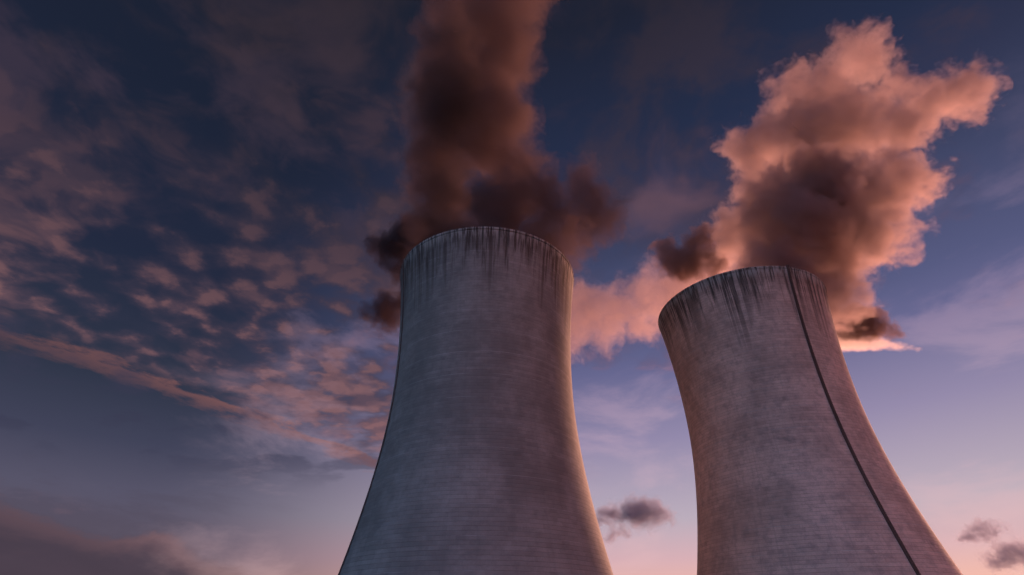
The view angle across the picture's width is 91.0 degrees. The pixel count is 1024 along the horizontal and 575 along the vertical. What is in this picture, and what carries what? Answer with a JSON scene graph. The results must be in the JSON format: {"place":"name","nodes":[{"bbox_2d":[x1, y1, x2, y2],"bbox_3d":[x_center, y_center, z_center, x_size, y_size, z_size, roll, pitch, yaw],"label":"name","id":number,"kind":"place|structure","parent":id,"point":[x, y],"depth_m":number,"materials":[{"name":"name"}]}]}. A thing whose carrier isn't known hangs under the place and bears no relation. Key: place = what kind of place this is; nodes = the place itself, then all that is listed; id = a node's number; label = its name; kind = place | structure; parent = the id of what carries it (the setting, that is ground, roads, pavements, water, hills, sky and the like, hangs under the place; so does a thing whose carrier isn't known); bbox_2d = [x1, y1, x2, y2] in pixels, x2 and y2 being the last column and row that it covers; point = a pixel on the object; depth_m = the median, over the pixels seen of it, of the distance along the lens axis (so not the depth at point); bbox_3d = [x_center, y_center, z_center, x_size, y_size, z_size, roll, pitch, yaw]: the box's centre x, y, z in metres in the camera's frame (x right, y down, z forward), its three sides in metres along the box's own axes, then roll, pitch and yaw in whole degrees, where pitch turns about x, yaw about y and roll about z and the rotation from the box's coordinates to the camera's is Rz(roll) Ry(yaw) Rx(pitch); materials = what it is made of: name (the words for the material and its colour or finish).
{"place":"outdoors","nodes":[
{"label":"outdoors","id":0,"kind":"place"},
{"bbox_2d":[338,226,612,574],"bbox_3d":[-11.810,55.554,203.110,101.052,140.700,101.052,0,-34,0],"label":"cooling tower","id":1,"kind":"structure","parent":0,"point":[479,469],"depth_m":169.24,"materials":[{"name":"concrete"}]},
{"bbox_2d":[0,0,1023,574],"label":"sky","id":2,"kind":"structure","parent":0,"point":[211,211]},
{"bbox_2d":[658,265,962,574],"bbox_3d":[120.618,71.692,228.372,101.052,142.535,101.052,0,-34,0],"label":"cooling tower","id":3,"kind":"structure","parent":0,"point":[795,472],"depth_m":200.46,"materials":[{"name":"concrete"}]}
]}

